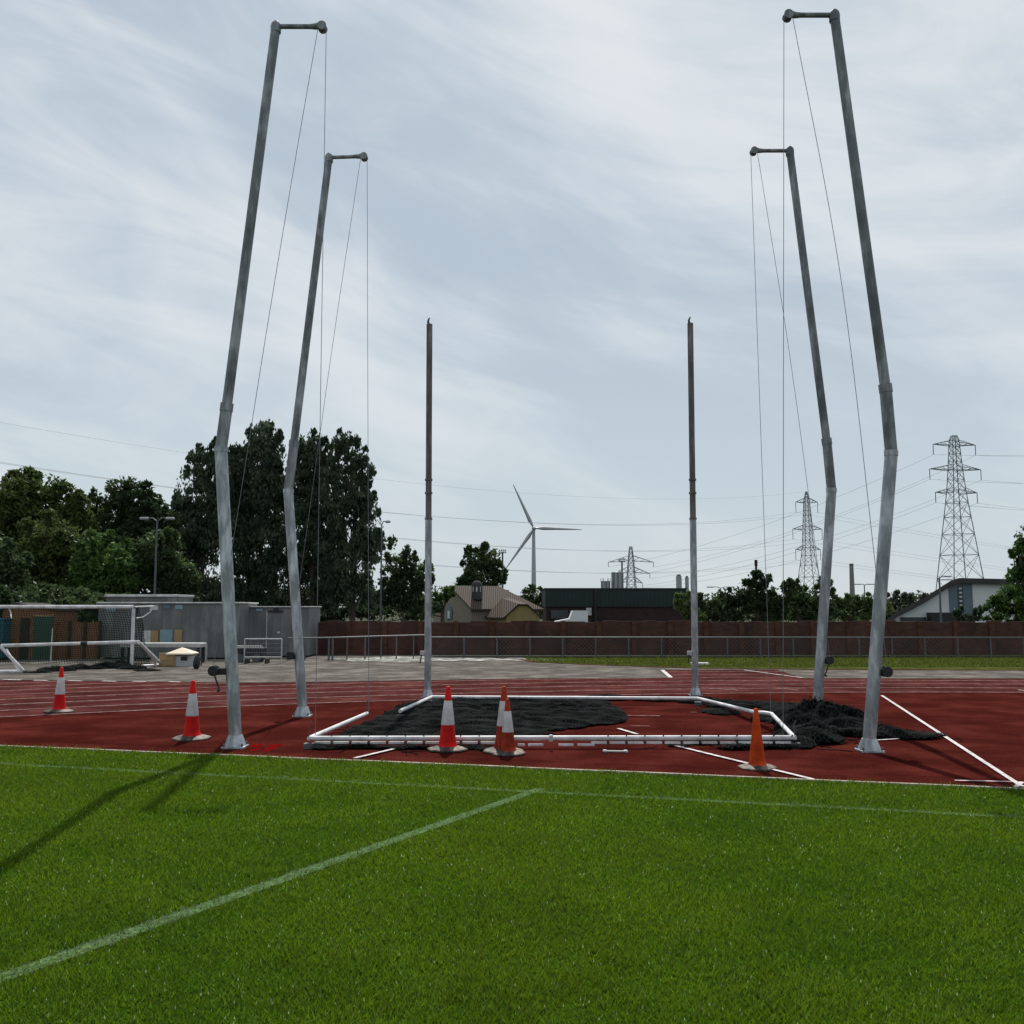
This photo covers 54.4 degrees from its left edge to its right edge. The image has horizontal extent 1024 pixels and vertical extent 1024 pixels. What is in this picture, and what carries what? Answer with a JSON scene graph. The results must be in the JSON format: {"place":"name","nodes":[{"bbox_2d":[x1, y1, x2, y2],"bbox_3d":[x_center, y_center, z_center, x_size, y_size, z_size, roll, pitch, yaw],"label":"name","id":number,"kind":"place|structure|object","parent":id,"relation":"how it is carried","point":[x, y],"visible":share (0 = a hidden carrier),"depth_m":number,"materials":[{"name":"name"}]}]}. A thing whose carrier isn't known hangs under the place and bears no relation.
{"place":"outdoors","nodes":[
{"label":"outdoors","id":0,"kind":"place"},
{"bbox_2d":[93,611,871,621],"bbox_3d":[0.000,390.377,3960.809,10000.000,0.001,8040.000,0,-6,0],"label":"ground","id":1,"kind":"structure","parent":0,"point":[378,618],"depth_m":186.03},
{"bbox_2d":[0,531,47,604],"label":"tree","id":2,"kind":"object","parent":1,"relation":"on","point":[17,576],"visible":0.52,"depth_m":51.80,"materials":[{"name":"green plant"}]},
{"bbox_2d":[0,466,97,549],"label":"tree","id":3,"kind":"object","parent":1,"relation":"on","point":[26,493],"visible":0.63,"depth_m":63.73,"materials":[{"name":"green plant"}]},
{"bbox_2d":[8,508,90,599],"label":"tree","id":4,"kind":"object","parent":1,"relation":"on","point":[53,550],"visible":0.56,"depth_m":55.73,"materials":[{"name":"green plant"}]},
{"bbox_2d":[0,583,130,622],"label":"hedge","id":5,"kind":"object","parent":1,"relation":"on","point":[61,595],"visible":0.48,"depth_m":47.57,"materials":[{"name":"green plant"}]},
{"bbox_2d":[80,486,103,548],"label":"tree","id":6,"kind":"object","parent":1,"relation":"on","point":[94,497],"visible":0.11,"depth_m":68.22,"materials":[{"name":"green plant"}]},
{"bbox_2d":[59,526,151,603],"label":"tree","id":7,"kind":"object","parent":1,"relation":"on","point":[102,565],"visible":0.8,"depth_m":53.44,"materials":[{"name":"green plant"}]},
{"bbox_2d":[96,476,189,589],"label":"tree","id":8,"kind":"object","parent":1,"relation":"on","point":[123,520],"visible":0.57,"depth_m":65.55,"materials":[{"name":"green plant"}]},
{"bbox_2d":[139,517,174,593],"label":"lamp post","id":9,"kind":"object","parent":1,"relation":"on","point":[147,518],"visible":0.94,"depth_m":50.06,"materials":[{"name":"grey metal"}]},
{"bbox_2d":[112,526,203,601],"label":"tree","id":10,"kind":"object","parent":1,"relation":"on","point":[172,567],"visible":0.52,"depth_m":54.32,"materials":[{"name":"green plant"}]},
{"bbox_2d":[170,435,239,601],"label":"evergreen tree","id":11,"kind":"object","parent":1,"relation":"on","point":[201,540],"visible":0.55,"depth_m":69.94,"materials":[{"name":"green plant"}]},
{"bbox_2d":[219,418,300,605],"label":"evergreen tree","id":12,"kind":"object","parent":1,"relation":"on","point":[259,522],"visible":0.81,"depth_m":71.47,"materials":[{"name":"green plant"}]},
{"bbox_2d":[277,427,347,616],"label":"evergreen tree","id":13,"kind":"object","parent":1,"relation":"on","point":[307,456],"visible":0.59,"depth_m":70.83,"materials":[{"name":"green plant"}]},
{"bbox_2d":[203,585,440,621],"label":"hedge","id":14,"kind":"object","parent":1,"relation":"on","point":[362,614],"visible":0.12,"depth_m":73.47,"materials":[{"name":"green plant"}]},
{"bbox_2d":[311,427,386,620],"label":"evergreen tree","id":15,"kind":"object","parent":1,"relation":"on","point":[357,500],"visible":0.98,"depth_m":68.89,"materials":[{"name":"green plant"}]},
{"bbox_2d":[379,520,390,621],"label":"lamp post","id":16,"kind":"object","parent":1,"relation":"on","point":[386,521],"visible":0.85,"depth_m":57.87,"materials":[{"name":"grey metal"}]},
{"bbox_2d":[371,534,435,621],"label":"tree","id":17,"kind":"object","parent":1,"relation":"on","point":[400,592],"visible":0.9,"depth_m":59.64,"materials":[{"name":"green plant"}]},
{"bbox_2d":[422,585,455,621],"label":"bush","id":18,"kind":"object","parent":1,"relation":"on","point":[445,596],"visible":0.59,"depth_m":87.51,"materials":[{"name":"green plant"}]},
{"bbox_2d":[452,541,508,590],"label":"tree","id":19,"kind":"object","parent":1,"relation":"on","point":[485,563],"visible":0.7,"depth_m":124.18,"materials":[{"name":"green plant"}]},
{"bbox_2d":[517,583,542,619],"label":"bush","id":20,"kind":"object","parent":1,"relation":"on","point":[529,592],"visible":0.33,"depth_m":107.45,"materials":[{"name":"green plant"}]},
{"bbox_2d":[506,485,581,599],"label":"wind turbine","id":21,"kind":"object","parent":1,"relation":"on","point":[526,539],"visible":0.91,"depth_m":898.41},
{"bbox_2d":[554,611,587,621],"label":"white van","id":22,"kind":"object","parent":1,"relation":"on","point":[579,616],"visible":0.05,"depth_m":69.62,"materials":[{"name":"paint"}]},
{"bbox_2d":[611,571,623,587],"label":"silo","id":23,"kind":"object","parent":1,"relation":"on","point":[617,579],"visible":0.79,"depth_m":208.53,"materials":[{"name":"grey metal"}]},
{"bbox_2d":[608,546,653,587],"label":"pylon","id":24,"kind":"object","parent":1,"relation":"on","point":[629,565],"visible":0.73,"depth_m":299.65,"materials":[{"name":"metal"}]},
{"bbox_2d":[673,590,707,621],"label":"bush","id":25,"kind":"object","parent":1,"relation":"on","point":[682,608],"visible":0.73,"depth_m":57.65,"materials":[{"name":"green plant"}]},
{"bbox_2d":[697,587,744,621],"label":"tree","id":26,"kind":"object","parent":1,"relation":"on","point":[715,607],"visible":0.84,"depth_m":61.46,"materials":[{"name":"green plant"}]},
{"bbox_2d":[726,569,788,621],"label":"tree","id":27,"kind":"object","parent":1,"relation":"on","point":[755,601],"visible":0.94,"depth_m":61.64,"materials":[{"name":"green plant"}]},
{"bbox_2d":[699,601,848,621],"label":"hedge","id":28,"kind":"object","parent":1,"relation":"on","point":[843,613],"visible":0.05,"depth_m":73.54,"materials":[{"name":"green plant"}]},
{"bbox_2d":[767,576,835,621],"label":"tree","id":29,"kind":"object","parent":1,"relation":"on","point":[804,606],"visible":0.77,"depth_m":61.54,"materials":[{"name":"green plant"}]},
{"bbox_2d":[792,491,822,594],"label":"pylon","id":30,"kind":"object","parent":1,"relation":"on","point":[805,519],"visible":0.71,"depth_m":351.07,"materials":[{"name":"metal"}]},
{"bbox_2d":[2,462,794,524],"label":"power line","id":31,"kind":"object","parent":30,"relation":"attached to","point":[422,515],"visible":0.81,"depth_m":239.64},
{"bbox_2d":[0,422,798,498],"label":"power line","id":32,"kind":"object","parent":30,"relation":"attached to","point":[340,474],"visible":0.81,"depth_m":207.51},
{"bbox_2d":[1,463,817,524],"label":"power line","id":33,"kind":"object","parent":30,"relation":"attached to","point":[384,512],"visible":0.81,"depth_m":218.03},
{"bbox_2d":[849,564,854,596],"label":"chimney","id":34,"kind":"object","parent":1,"relation":"on","point":[851,579],"visible":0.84,"depth_m":418.49,"materials":[{"name":"concrete"}]},
{"bbox_2d":[829,589,893,621],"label":"bush","id":35,"kind":"object","parent":1,"relation":"on","point":[855,607],"visible":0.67,"depth_m":81.40,"materials":[{"name":"green plant"}]},
{"bbox_2d":[887,589,931,611],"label":"tree","id":36,"kind":"object","parent":1,"relation":"on","point":[905,599],"visible":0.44,"depth_m":168.87,"materials":[{"name":"green plant"}]},
{"bbox_2d":[938,576,951,621],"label":"lamp post","id":37,"kind":"object","parent":1,"relation":"on","point":[940,608],"visible":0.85,"depth_m":99.56,"materials":[{"name":"grey metal"}]},
{"bbox_2d":[929,435,983,589],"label":"pylon","id":38,"kind":"object","parent":1,"relation":"on","point":[953,487],"visible":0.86,"depth_m":201.49,"materials":[{"name":"metal"}]},
{"bbox_2d":[952,604,983,621],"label":"bush","id":39,"kind":"object","parent":1,"relation":"on","point":[960,617],"visible":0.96,"depth_m":59.63,"materials":[{"name":"green plant"}]},
{"bbox_2d":[981,525,1023,621],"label":"tree","id":40,"kind":"object","parent":1,"relation":"on","point":[1003,605],"visible":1,"depth_m":41.74,"materials":[{"name":"green plant"}]},
{"bbox_2d":[433,581,543,621],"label":"house","id":41,"kind":"structure","parent":0,"point":[476,601],"depth_m":90.64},
{"bbox_2d":[0,743,1023,1023],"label":"pitch","id":42,"kind":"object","parent":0,"point":[522,886],"depth_m":6.28,"materials":[{"name":"plant"}]},
{"bbox_2d":[0,764,1019,981],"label":"pitch lines","id":43,"kind":"object","parent":42,"relation":"on","point":[247,890],"visible":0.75,"depth_m":6.83,"materials":[{"name":"paint"}]},
{"bbox_2d":[0,692,1023,789],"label":"track","id":44,"kind":"structure","parent":0,"point":[989,711],"depth_m":13.94,"materials":[{"name":"red rubber"}]},
{"bbox_2d":[171,680,210,741],"bbox_3d":[-4.461,2.758,13.893,0.490,0.812,0.490,-4,-6,45],"label":"traffic cone","id":45,"kind":"object","parent":44,"relation":"on","point":[191,732],"visible":1,"depth_m":13.81,"materials":[{"name":"plastic"}]},
{"bbox_2d":[248,743,283,751],"bbox_3d":[-3.233,3.047,12.905,0.451,0.034,0.598,0,-6,0],"label":"plastic tape","id":46,"kind":"object","parent":44,"relation":"on","point":[270,745],"visible":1,"depth_m":12.97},
{"bbox_2d":[208,20,327,748],"bbox_3d":[-3.300,-1.907,13.473,1.404,10.019,0.337,0,-6,0],"label":"cage pole","id":47,"kind":"object","parent":44,"relation":"on","point":[235,739],"visible":1,"depth_m":13.36,"materials":[{"name":"metal"}]},
{"bbox_2d":[213,29,317,665],"bbox_3d":[-3.321,-2.368,13.512,1.215,8.907,0.009,0,-6,-1],"label":"hoist rope","id":48,"kind":"object","parent":47,"relation":"on","point":[266,331],"visible":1,"depth_m":13.52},
{"bbox_2d":[315,28,326,734],"bbox_3d":[-2.575,-1.958,13.422,0.008,9.738,0.180,2,-6,-22],"label":"hoist rope","id":49,"kind":"object","parent":47,"relation":"hanging from","point":[320,396],"visible":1,"depth_m":13.37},
{"bbox_2d":[283,152,367,716],"bbox_3d":[-3.262,-1.478,17.290,1.372,9.911,0.290,0,-6,0],"label":"cage pole","id":50,"kind":"object","parent":44,"relation":"on","point":[302,708],"visible":0.99,"depth_m":17.16,"materials":[{"name":"metal"}]},
{"bbox_2d":[290,158,360,650],"bbox_3d":[-3.230,-1.957,17.307,1.078,8.786,0.009,0,-6,-1],"label":"hoist rope","id":51,"kind":"object","parent":50,"relation":"on","point":[326,387],"visible":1,"depth_m":17.32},
{"bbox_2d":[367,193,368,692],"bbox_3d":[-2.406,-1.599,16.626,0.008,9.631,1.399,1,-6,-15],"label":"hoist rope","id":52,"kind":"object","parent":50,"relation":"hanging from","point":[368,518],"visible":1,"depth_m":16.19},
{"bbox_2d":[308,743,493,755],"bbox_3d":[-1.322,3.032,12.912,2.676,0.075,1.371,0,-6,0],"label":"bunched net","id":53,"kind":"object","parent":44,"relation":"on","point":[379,746],"visible":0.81,"depth_m":12.86,"materials":[{"name":"fabric"}]},
{"bbox_2d":[427,686,467,752],"bbox_3d":[-0.823,2.650,12.793,0.490,0.811,0.490,2,-7,-15],"label":"traffic cone","id":54,"kind":"object","parent":44,"relation":"on","point":[447,742],"visible":1,"depth_m":12.71,"materials":[{"name":"plastic"}]},
{"bbox_2d":[325,695,627,735],"bbox_3d":[-0.356,3.307,16.392,4.668,0.207,5.930,0,-6,0],"label":"bunched net","id":55,"kind":"object","parent":44,"relation":"on","point":[478,717],"visible":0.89,"depth_m":15.79,"materials":[{"name":"fabric"}]},
{"bbox_2d":[483,686,523,753],"bbox_3d":[-0.104,2.627,12.622,0.498,0.824,0.498,6,-8,-40],"label":"traffic cone","id":56,"kind":"object","parent":44,"relation":"on","point":[497,744],"visible":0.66,"depth_m":12.56,"materials":[{"name":"plastic"}]},
{"bbox_2d":[491,699,525,756],"bbox_3d":[-0.052,2.680,12.447,0.413,0.684,0.413,2,-6,-23],"label":"traffic cone","id":57,"kind":"object","parent":44,"relation":"on","point":[508,748],"visible":1,"depth_m":12.37,"materials":[{"name":"plastic"}]},
{"bbox_2d":[0,745,1023,790],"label":"track kerb","id":58,"kind":"structure","parent":44,"relation":"on","point":[563,769],"depth_m":11.10,"materials":[{"name":"concrete"}]},
{"bbox_2d":[0,698,1023,779],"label":"track seams","id":59,"kind":"object","parent":44,"relation":"on","point":[542,748],"visible":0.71,"depth_m":13.62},
{"bbox_2d":[303,695,800,748],"bbox_3d":[0.750,3.192,15.937,6.896,0.359,6.390,0,-6,0],"label":"tube frame","id":60,"kind":"object","parent":44,"relation":"on","point":[319,738],"visible":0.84,"depth_m":12.97,"materials":[{"name":"white metal"}]},
{"bbox_2d":[587,693,758,716],"bbox_3d":[3.320,3.605,19.028,2.115,0.129,4.152,4,-7,-35],"label":"bunched net","id":61,"kind":"object","parent":44,"relation":"on","point":[725,711],"visible":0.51,"depth_m":18.53,"materials":[{"name":"fabric"}]},
{"bbox_2d":[353,695,1023,786],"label":"sector lines","id":62,"kind":"object","parent":44,"relation":"on","point":[1018,784],"visible":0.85,"depth_m":12.20,"materials":[{"name":"white paint"}]},
{"bbox_2d":[687,317,701,695],"bbox_3d":[3.825,-0.198,21.267,0.287,8.139,0.246,0,-6,0],"label":"post","id":63,"kind":"object","parent":44,"relation":"on","point":[693,653],"visible":1,"depth_m":21.17,"materials":[{"name":"metal"}]},
{"bbox_2d":[638,740,806,750],"bbox_3d":[2.702,3.045,13.190,2.206,0.104,1.309,0,-6,0],"label":"bunched net","id":64,"kind":"object","parent":44,"relation":"on","point":[738,745],"visible":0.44,"depth_m":12.93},
{"bbox_2d":[738,708,777,770],"bbox_3d":[2.786,2.575,11.334,0.407,0.675,0.407,0,-5,-6],"label":"traffic cone","id":65,"kind":"object","parent":44,"relation":"on","point":[757,761],"visible":1,"depth_m":11.27,"materials":[{"name":"plastic"}]},
{"bbox_2d":[749,146,836,700],"bbox_3d":[4.885,-1.518,17.122,1.338,9.956,0.337,0,-6,0],"label":"cage pole","id":66,"kind":"object","parent":44,"relation":"on","point":[822,659],"visible":0.86,"depth_m":17.04,"materials":[{"name":"metal"}]},
{"bbox_2d":[750,152,770,708],"bbox_3d":[4.163,-1.610,16.699,0.008,9.666,0.922,-1,-6,8],"label":"hoist rope","id":67,"kind":"object","parent":66,"relation":"hanging from","point":[761,445],"visible":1,"depth_m":16.59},
{"bbox_2d":[757,152,829,655],"bbox_3d":[4.837,-1.953,17.158,1.010,8.893,0.010,0,-6,1],"label":"hoist rope","id":68,"kind":"object","parent":66,"relation":"on","point":[794,387],"visible":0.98,"depth_m":17.17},
{"bbox_2d":[782,9,897,752],"bbox_3d":[4.383,-1.914,13.148,1.341,9.969,0.290,0,-6,0],"label":"cage pole","id":69,"kind":"object","parent":44,"relation":"on","point":[869,743],"visible":1,"depth_m":13.02,"materials":[{"name":"metal"}]},
{"bbox_2d":[783,106,783,628],"bbox_3d":[3.612,-1.950,13.246,0.296,9.688,0.008,-5,-7,41],"label":"hoist rope","id":70,"kind":"object","parent":69,"relation":"hanging from","point":[783,367],"visible":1,"depth_m":13.24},
{"bbox_2d":[792,17,886,665],"bbox_3d":[4.314,-2.381,13.165,0.971,8.847,0.011,0,-6,1],"label":"hoist rope","id":71,"kind":"object","parent":69,"relation":"on","point":[846,317],"visible":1,"depth_m":13.19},
{"bbox_2d":[741,696,961,751],"bbox_3d":[4.817,3.150,16.017,2.816,0.446,6.856,0,-6,0],"label":"bunched net","id":72,"kind":"object","parent":44,"relation":"on","point":[820,720],"visible":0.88,"depth_m":14.50,"materials":[{"name":"fabric"}]},
{"bbox_2d":[0,670,1023,716],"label":"running lanes","id":73,"kind":"structure","parent":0,"point":[399,689],"depth_m":22.74,"materials":[{"name":"rubber"}]},
{"bbox_2d":[43,667,73,712],"bbox_3d":[-7.963,3.132,17.549,0.470,0.780,0.471,2,-7,-11],"label":"traffic cone","id":74,"kind":"object","parent":73,"relation":"on","point":[59,704],"visible":1,"depth_m":17.47,"materials":[{"name":"plastic"}]},
{"bbox_2d":[420,318,433,697],"bbox_3d":[-1.751,-0.166,20.810,0.287,7.986,0.246,0,-6,0],"label":"post","id":75,"kind":"object","parent":73,"relation":"on","point":[426,654],"visible":0.94,"depth_m":20.72,"materials":[{"name":"metal"}]},
{"bbox_2d":[0,671,998,716],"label":"lane lines","id":76,"kind":"object","parent":73,"relation":"on","point":[389,690],"visible":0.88,"depth_m":22.12,"materials":[{"name":"paint"}]},
{"bbox_2d":[0,655,1023,682],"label":"tarmac","id":77,"kind":"structure","parent":0,"point":[330,670],"depth_m":28.86,"materials":[{"name":"asphalt"}]},
{"bbox_2d":[0,618,11,658],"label":"storage container","id":78,"kind":"object","parent":77,"relation":"on","point":[3,630],"visible":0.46,"depth_m":35.35,"materials":[{"name":"metal"}]},
{"bbox_2d":[0,602,81,659],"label":"timber shed","id":79,"kind":"structure","parent":77,"relation":"on","point":[38,637],"depth_m":35.74,"materials":[{"name":"green paint"}]},
{"bbox_2d":[19,618,29,659],"bbox_3d":[-17.487,4.573,35.704,0.307,1.519,0.050,0,-6,0],"label":"doorway","id":80,"kind":"structure","parent":79,"relation":"in","point":[21,638],"depth_m":35.69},
{"bbox_2d":[32,616,52,659],"bbox_3d":[-16.839,4.539,35.707,0.648,1.587,0.050,0,-6,0],"label":"door","id":81,"kind":"structure","parent":79,"relation":"in","point":[46,639],"depth_m":35.69,"materials":[{"name":"green paint"}]},
{"bbox_2d":[0,605,153,664],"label":"football goal","id":82,"kind":"object","parent":77,"relation":"on","point":[132,654],"visible":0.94,"depth_m":32.69,"materials":[{"name":"metal"}]},
{"bbox_2d":[56,621,101,658],"bbox_3d":[-15.724,4.633,35.988,1.742,1.405,0.108,0,-6,0],"label":"timber fence","id":83,"kind":"object","parent":77,"relation":"on","point":[79,640],"visible":0.59,"depth_m":35.99,"materials":[{"name":"wood"}]},
{"bbox_2d":[0,640,160,672],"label":"portable goal","id":84,"kind":"object","parent":77,"relation":"on","point":[153,657],"visible":0.93,"depth_m":28.53,"materials":[{"name":"white metal"}]},
{"bbox_2d":[23,660,159,672],"bbox_3d":[-12.431,4.590,29.741,3.866,0.258,2.621,2,-6,-17],"label":"bunched net","id":85,"kind":"object","parent":77,"relation":"on","point":[118,664],"visible":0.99,"depth_m":29.86,"materials":[{"name":"fabric"}]},
{"bbox_2d":[104,594,193,601],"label":"site cabin","id":86,"kind":"object","parent":77,"relation":"on","point":[147,598],"visible":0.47,"depth_m":40.34,"materials":[{"name":"metal"}]},
{"bbox_2d":[120,642,206,662],"bbox_3d":[-11.683,4.749,33.496,2.776,0.688,0.700,0,-6,0],"label":"goal frame","id":87,"kind":"object","parent":77,"relation":"on","point":[199,645],"visible":0.67,"depth_m":33.19,"materials":[{"name":"white paint"}]},
{"bbox_2d":[96,602,258,657],"bbox_3d":[-12.524,4.417,37.518,5.220,2.014,2.740,0,-6,0],"label":"site cabin","id":88,"kind":"object","parent":77,"relation":"on","point":[181,621],"visible":0.62,"depth_m":36.27,"materials":[{"name":"metal"}]},
{"bbox_2d":[159,647,198,665],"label":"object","id":89,"kind":"object","parent":77,"relation":"on","point":[182,656],"visible":0.93,"depth_m":31.45,"materials":[{"name":"white paint"}]},
{"bbox_2d":[237,646,266,661],"bbox_3d":[-9.019,4.878,34.282,0.984,0.576,0.650,0,-6,0],"label":"equipment trolley","id":90,"kind":"object","parent":77,"relation":"on","point":[240,650],"visible":0.77,"depth_m":34.00,"materials":[{"name":"grey metal"}]},
{"bbox_2d":[243,638,282,663],"bbox_3d":[-8.303,4.640,33.206,1.288,0.848,0.500,0,-6,0],"label":"crowd barrier","id":91,"kind":"object","parent":77,"relation":"on","point":[247,661],"visible":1,"depth_m":33.21,"materials":[{"name":"metal"}]},
{"bbox_2d":[249,606,320,655],"bbox_3d":[-8.842,4.616,38.805,2.369,1.870,2.340,0,-6,0],"label":"site cabin","id":92,"kind":"object","parent":77,"relation":"on","point":[270,621],"visible":0.8,"depth_m":37.77,"materials":[{"name":"metal"}]},
{"bbox_2d":[330,656,553,661],"bbox_3d":[-2.413,5.321,36.093,9.109,0.001,4.549,0,-6,0],"label":"sand patch","id":93,"kind":"object","parent":77,"relation":"on","point":[400,659],"visible":0.71,"depth_m":35.56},
{"bbox_2d":[287,634,431,659],"bbox_3d":[-5.396,4.861,35.718,5.210,0.898,0.521,2,-6,-17],"label":"railing","id":94,"kind":"object","parent":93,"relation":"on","point":[381,636],"visible":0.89,"depth_m":35.40,"materials":[{"name":"grey metal"}]},
{"bbox_2d":[314,621,1023,654],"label":"wooden fence","id":95,"kind":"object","parent":77,"relation":"on","point":[586,646],"depth_m":39.58,"materials":[{"name":"wood"}]},
{"bbox_2d":[0,0,1023,600],"label":"sky","id":96,"kind":"structure","parent":0,"point":[556,186],"materials":[{"name":"grey"}]},
{"bbox_2d":[540,588,686,621],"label":"flat roofed building","id":97,"kind":"structure","parent":0,"point":[626,604],"depth_m":94.65,"materials":[{"name":"metal"}]},
{"bbox_2d":[551,610,567,618],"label":"window","id":98,"kind":"structure","parent":97,"relation":"in","point":[555,614],"depth_m":94.45,"materials":[{"name":"grey glass"}]},
{"bbox_2d":[432,655,1023,669],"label":"grass verge","id":99,"kind":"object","parent":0,"point":[967,668],"depth_m":33.00,"materials":[{"name":"plant"}]},
{"bbox_2d":[431,637,1023,657],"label":"wire fence","id":100,"kind":"object","parent":99,"relation":"on","point":[628,656],"visible":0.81,"depth_m":36.90,"materials":[{"name":"grey metal"}]},
{"bbox_2d":[503,658,966,669],"bbox_3d":[11.802,4.817,30.972,29.280,0.005,4.987,-2,-6,17],"label":"verge edge","id":101,"kind":"object","parent":99,"relation":"on","point":[752,668],"visible":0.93,"depth_m":30.08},
{"bbox_2d":[526,656,1023,667],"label":"verge blades","id":102,"kind":"object","parent":99,"relation":"on","point":[638,661],"visible":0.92,"depth_m":33.59,"materials":[{"name":"green plant"}]},
{"bbox_2d":[887,578,1013,621],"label":"sports hall","id":103,"kind":"structure","parent":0,"point":[969,594],"depth_m":104.47,"materials":[{"name":"grey metal"}]},
{"bbox_2d":[900,617,925,620],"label":"window","id":104,"kind":"structure","parent":103,"relation":"in","point":[901,618],"depth_m":104.29,"materials":[{"name":"grey glass"}]},
{"bbox_2d":[949,584,957,612],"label":"window","id":105,"kind":"structure","parent":103,"relation":"in","point":[953,598],"depth_m":104.52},
{"bbox_2d":[957,583,963,614],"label":"window","id":106,"kind":"structure","parent":103,"relation":"in","point":[959,585],"depth_m":104.55,"materials":[{"name":"grey glass"}]},
{"bbox_2d":[962,583,972,616],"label":"window","id":107,"kind":"structure","parent":103,"relation":"in","point":[967,587],"depth_m":104.49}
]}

